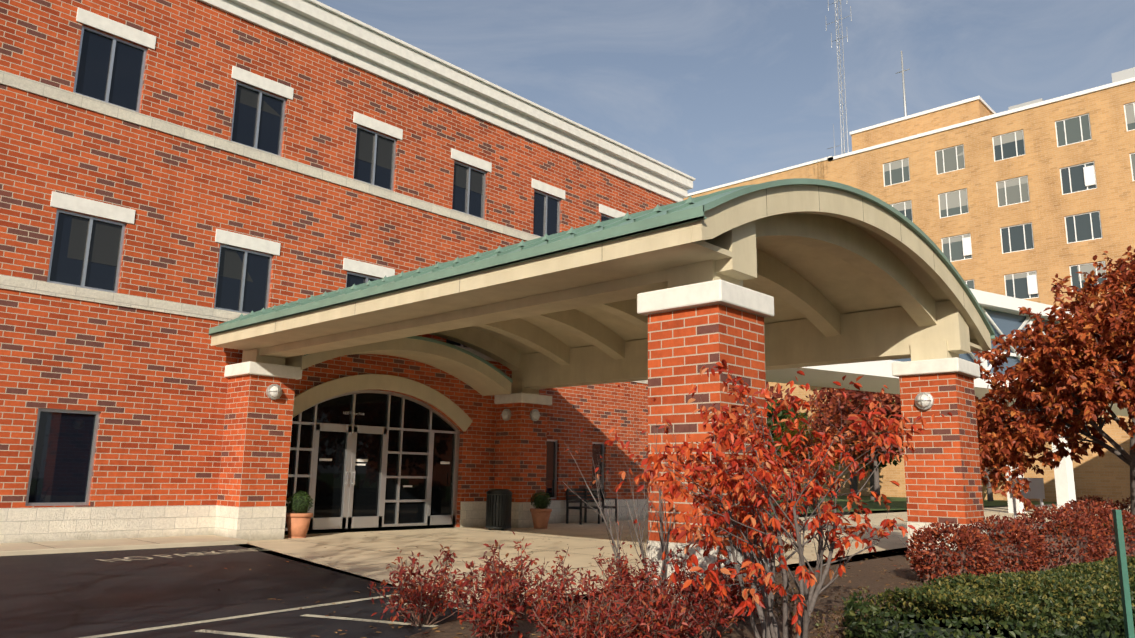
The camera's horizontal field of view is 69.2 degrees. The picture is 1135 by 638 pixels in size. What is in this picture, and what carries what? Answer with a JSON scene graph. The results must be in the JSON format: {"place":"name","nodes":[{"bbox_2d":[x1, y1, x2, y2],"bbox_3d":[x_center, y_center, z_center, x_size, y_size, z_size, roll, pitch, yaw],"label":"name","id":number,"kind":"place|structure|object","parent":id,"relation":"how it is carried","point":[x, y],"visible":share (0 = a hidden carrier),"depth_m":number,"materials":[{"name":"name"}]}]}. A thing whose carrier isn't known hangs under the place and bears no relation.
{"place":"outdoors","nodes":[
{"label":"outdoors","id":0,"kind":"place"},
{"bbox_2d":[0,535,247,555],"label":"concrete sidewalk","id":1,"kind":"structure","parent":0,"point":[32,548],"depth_m":13.32,"materials":[{"name":"beige concrete"}]},
{"bbox_2d":[0,545,469,637],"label":"parking lot asphalt ground","id":2,"kind":"structure","parent":0,"point":[72,595],"depth_m":8.35,"materials":[{"name":"black asphalt"}]},
{"bbox_2d":[94,548,273,561],"bbox_3d":[-5.720,3.582,12.527,0.504,0.001,2.656,-6,-13,34],"label":"pavement lettering","id":3,"kind":"object","parent":2,"relation":"on","point":[251,549],"visible":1,"depth_m":12.45,"materials":[{"name":"beige paint"}]},
{"bbox_2d":[80,583,478,637],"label":"parking lines","id":4,"kind":"object","parent":2,"relation":"on","point":[234,633],"visible":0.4,"depth_m":7.05,"materials":[{"name":"beige paint"}]},
{"bbox_2d":[284,493,1060,534],"bbox_3d":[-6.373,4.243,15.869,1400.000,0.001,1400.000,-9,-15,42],"label":"sidewalk","id":5,"kind":"structure","parent":0,"point":[898,503],"depth_m":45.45,"materials":[{"name":"beige concrete"}]},
{"bbox_2d":[0,0,676,527],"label":"brick walls","id":6,"kind":"structure","parent":5,"relation":"on","point":[150,386],"depth_m":16.06,"materials":[{"name":"red brick"}]},
{"bbox_2d":[25,25,613,505],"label":"building window frames","id":7,"kind":"structure","parent":6,"relation":"in","point":[81,285],"depth_m":15.67,"materials":[{"name":"grey metal"}]},
{"bbox_2d":[28,30,609,502],"bbox_3d":[-14.820,-2.415,8.050,0.035,8.540,51.690,-9,-15,42],"label":"window glass","id":8,"kind":"object","parent":7,"relation":"in","point":[60,470],"visible":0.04,"depth_m":15.36,"materials":[{"name":"black glass"}]},
{"bbox_2d":[0,70,647,383],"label":"building stone bands","id":9,"kind":"object","parent":6,"relation":"attached to","point":[83,102],"depth_m":15.70,"materials":[{"name":"beige stone"}]},
{"bbox_2d":[0,499,647,542],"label":"stone wall base","id":10,"kind":"object","parent":6,"relation":"attached to","point":[18,525],"visible":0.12,"depth_m":14.56,"materials":[{"name":"beige stone"}]},
{"bbox_2d":[50,7,625,277],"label":"building window heads","id":11,"kind":"object","parent":6,"relation":"attached to","point":[84,205],"visible":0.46,"depth_m":16.92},
{"bbox_2d":[285,390,459,530],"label":"storefront entrance frames","id":12,"kind":"structure","parent":6,"relation":"attached to","point":[346,519],"depth_m":18.41,"materials":[{"name":"silver metal"}]},
{"bbox_2d":[285,393,454,527],"bbox_3d":[-4.309,3.142,18.585,0.001,3.035,4.660,-9,-15,42],"label":"entrance glass","id":13,"kind":"object","parent":12,"relation":"in","point":[372,407],"visible":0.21,"depth_m":18.58,"materials":[{"name":"black glass"}]},
{"bbox_2d":[319,458,449,486],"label":"entrance door labels","id":14,"kind":"object","parent":13,"relation":"attached to","point":[357,460],"visible":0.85,"depth_m":18.30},
{"bbox_2d":[293,374,471,430],"bbox_3d":[-4.114,1.849,18.664,0.080,1.160,5.086,-9,-15,42],"label":"door arch","id":15,"kind":"structure","parent":6,"relation":"attached to","point":[449,408],"depth_m":18.57,"materials":[{"name":"beige concrete"}]},
{"bbox_2d":[285,338,510,395],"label":"beam","id":16,"kind":"structure","parent":6,"relation":"attached to","point":[481,377],"depth_m":18.88,"materials":[{"name":"beige paint"}]},
{"bbox_2d":[304,336,512,382],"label":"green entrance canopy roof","id":17,"kind":"structure","parent":16,"relation":"on","point":[468,353],"depth_m":19.14,"materials":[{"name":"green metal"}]},
{"bbox_2d":[199,0,694,201],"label":"roof cornice","id":18,"kind":"structure","parent":6,"relation":"attached to","point":[326,29],"depth_m":20.93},
{"bbox_2d":[285,390,452,532],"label":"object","id":19,"kind":"object","parent":5,"relation":"on","point":[376,527],"depth_m":18.83,"materials":[{"name":"black"}]},
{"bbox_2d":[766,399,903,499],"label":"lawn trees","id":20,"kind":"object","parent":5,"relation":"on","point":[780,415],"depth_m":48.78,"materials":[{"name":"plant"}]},
{"bbox_2d":[683,81,1134,392],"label":"building","id":21,"kind":"structure","parent":5,"relation":"on","point":[1107,149],"depth_m":78.73,"materials":[{"name":"beige brick"}]},
{"bbox_2d":[825,0,909,152],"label":"hospital tower antennas","id":22,"kind":"object","parent":21,"relation":"on","point":[904,97],"visible":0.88,"depth_m":98.75,"materials":[{"name":"grey metal"}]},
{"bbox_2d":[687,77,1134,294],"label":"white hospital tower copings","id":23,"kind":"object","parent":21,"relation":"on","point":[1089,179],"visible":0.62,"depth_m":84.26,"materials":[{"name":"white metal"}]},
{"bbox_2d":[883,102,1134,298],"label":"hospital tower window frames","id":24,"kind":"structure","parent":21,"relation":"in","point":[1079,116],"depth_m":78.08,"materials":[{"name":"white metal"}]},
{"bbox_2d":[884,103,1134,298],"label":"window glass","id":25,"kind":"object","parent":24,"relation":"in","point":[1083,221],"visible":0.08,"depth_m":78.15,"materials":[{"name":"glass"}]},
{"bbox_2d":[1008,67,1134,109],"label":"rooftop structure","id":26,"kind":"object","parent":21,"relation":"on","point":[1123,75],"visible":0.17,"depth_m":75.85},
{"bbox_2d":[770,389,1131,503],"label":"building wall","id":27,"kind":"structure","parent":5,"relation":"on","point":[1107,475],"depth_m":57.91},
{"bbox_2d":[234,503,1130,608],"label":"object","id":28,"kind":"structure","parent":0,"point":[352,558],"depth_m":14.72,"materials":[{"name":"beige concrete"}]},
{"bbox_2d":[286,508,551,537],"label":"terracotta pots","id":29,"kind":"object","parent":28,"relation":"on","point":[298,524],"visible":0.9,"depth_m":15.94,"materials":[{"name":"orange ceramic"}]},
{"bbox_2d":[286,491,550,512],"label":"boxwood planters","id":30,"kind":"object","parent":29,"relation":"in","point":[296,494],"depth_m":16.12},
{"bbox_2d":[485,489,511,529],"bbox_3d":[-1.613,4.468,19.313,0.615,0.940,0.620,-9,-15,42],"label":"trash can","id":31,"kind":"object","parent":28,"relation":"on","point":[498,507],"visible":1,"depth_m":19.09,"materials":[{"name":"grey metal"}]},
{"bbox_2d":[103,528,921,637],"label":"fallen leaves litter","id":32,"kind":"object","parent":28,"relation":"on","point":[597,585],"visible":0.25,"depth_m":9.44,"materials":[{"name":"red plant"}]},
{"bbox_2d":[30,511,1033,580],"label":"paving control joints","id":33,"kind":"object","parent":28,"relation":"on","point":[507,546],"visible":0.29,"depth_m":14.69,"materials":[{"name":"grey concrete"}]},
{"bbox_2d":[565,488,616,524],"bbox_3d":[0.678,5.139,22.615,0.591,0.930,1.550,-9,-15,42],"label":"metal bench","id":34,"kind":"object","parent":28,"relation":"on","point":[574,499],"visible":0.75,"depth_m":22.67,"materials":[{"name":"grey metal"}]},
{"bbox_2d":[214,502,986,608],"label":"canopy pier stone bases","id":35,"kind":"object","parent":28,"relation":"on","point":[255,523],"visible":0.33,"depth_m":15.09,"materials":[{"name":"beige stone"}]},
{"bbox_2d":[217,304,984,546],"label":"brick column","id":36,"kind":"structure","parent":28,"relation":"on","point":[943,482],"depth_m":13.55,"materials":[{"name":"red brick"}]},
{"bbox_2d":[266,384,933,420],"bbox_3d":[0.147,1.451,15.132,10.630,0.452,7.350,-9,-15,42],"label":"wall lamp","id":37,"kind":"object","parent":36,"relation":"attached to","point":[931,404],"visible":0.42,"depth_m":15.66,"materials":[{"name":"white glass"}]},
{"bbox_2d":[224,279,979,404],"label":"canopy pier caps","id":38,"kind":"object","parent":36,"relation":"on","point":[725,293],"visible":0.75,"depth_m":9.12,"materials":[{"name":"white concrete"}]},
{"bbox_2d":[211,185,990,393],"bbox_3d":[0.329,-0.060,15.270,11.260,1.815,9.050,-9,-15,42],"label":"entrance canopy","id":39,"kind":"object","parent":38,"relation":"on","point":[838,278],"visible":0.9,"depth_m":13.44,"materials":[{"name":"beige paint"}]},
{"bbox_2d":[209,178,994,338],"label":"canopy roof","id":40,"kind":"structure","parent":39,"relation":"on","point":[690,209],"depth_m":10.46,"materials":[{"name":"green metal"}]},
{"bbox_2d":[275,186,964,326],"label":"canopy fascia joints","id":41,"kind":"object","parent":39,"relation":"attached to","point":[766,205],"visible":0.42,"depth_m":11.11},
{"bbox_2d":[765,288,1127,512],"bbox_3d":[31.904,5.579,42.188,4.100,8.400,66.290,-17,-20,58],"label":"canopy","id":42,"kind":"object","parent":28,"relation":"on","point":[877,376],"depth_m":31.59,"materials":[{"name":"white paint"}]},
{"bbox_2d":[407,538,1024,637],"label":"planting bed mulch","id":43,"kind":"object","parent":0,"point":[856,562],"depth_m":9.14,"materials":[{"name":"brown soil"}]},
{"bbox_2d":[367,531,777,637],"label":"burning bush shrubs","id":44,"kind":"object","parent":43,"relation":"on","point":[659,610],"depth_m":6.17,"materials":[{"name":"red plant"}]},
{"bbox_2d":[556,376,715,599],"bbox_3d":[0.857,1.708,8.318,2.220,2.344,1.762,9,-13,-36],"label":"bare shrub","id":45,"kind":"object","parent":43,"relation":"on","point":[663,545],"depth_m":8.17,"materials":[{"name":"plant"}]},
{"bbox_2d":[604,359,951,637],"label":"tree","id":46,"kind":"object","parent":43,"relation":"on","point":[720,478],"depth_m":5.84,"materials":[{"name":"red plant"}]},
{"bbox_2d":[760,581,937,637],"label":"dry sedum perennials","id":47,"kind":"object","parent":43,"relation":"on","point":[831,616],"depth_m":6.24,"materials":[{"name":"brown plant"}]},
{"bbox_2d":[841,555,1134,637],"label":"hedge","id":48,"kind":"object","parent":43,"relation":"on","point":[1090,588],"depth_m":5.44,"materials":[{"name":"green plant"}]},
{"bbox_2d":[898,495,1134,583],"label":"barberry shrubs","id":49,"kind":"object","parent":43,"relation":"on","point":[929,535],"depth_m":11.20,"materials":[{"name":"red plant"}]},
{"bbox_2d":[1008,477,1045,534],"bbox_3d":[10.792,4.429,19.265,0.760,1.400,0.050,-1,-11,8],"label":"sign","id":50,"kind":"object","parent":43,"relation":"on","point":[1036,487],"visible":0.48,"depth_m":19.31,"materials":[{"name":"white metal"}]},
{"bbox_2d":[1056,518,1134,534],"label":"hedge","id":51,"kind":"object","parent":43,"relation":"on","point":[1104,524],"depth_m":13.60,"materials":[{"name":"red plant"}]},
{"bbox_2d":[1112,509,1134,637],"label":"green sign posts","id":52,"kind":"object","parent":43,"relation":"on","point":[1123,575],"visible":1,"depth_m":4.73,"materials":[{"name":"green metal"}]},
{"bbox_2d":[317,0,1134,193],"label":"sky","id":53,"kind":"structure","parent":0,"point":[715,92],"materials":[{"name":"blue"}]},
{"bbox_2d":[767,411,843,508],"bbox_3d":[10.623,6.295,36.879,3.767,4.336,2.672,-9,-15,42],"label":"yellow tree","id":54,"kind":"object","parent":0,"point":[791,432],"depth_m":37.09,"materials":[{"name":"plant"}]},
{"bbox_2d":[766,382,1024,502],"bbox_3d":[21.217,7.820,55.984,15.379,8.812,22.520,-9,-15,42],"label":"lawn trees","id":55,"kind":"object","parent":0,"point":[856,397],"depth_m":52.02,"materials":[{"name":"red plant"}]},
{"bbox_2d":[973,245,1134,519],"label":"tree","id":56,"kind":"object","parent":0,"point":[1107,319],"depth_m":16.16,"materials":[{"name":"orange plant"}]}
]}

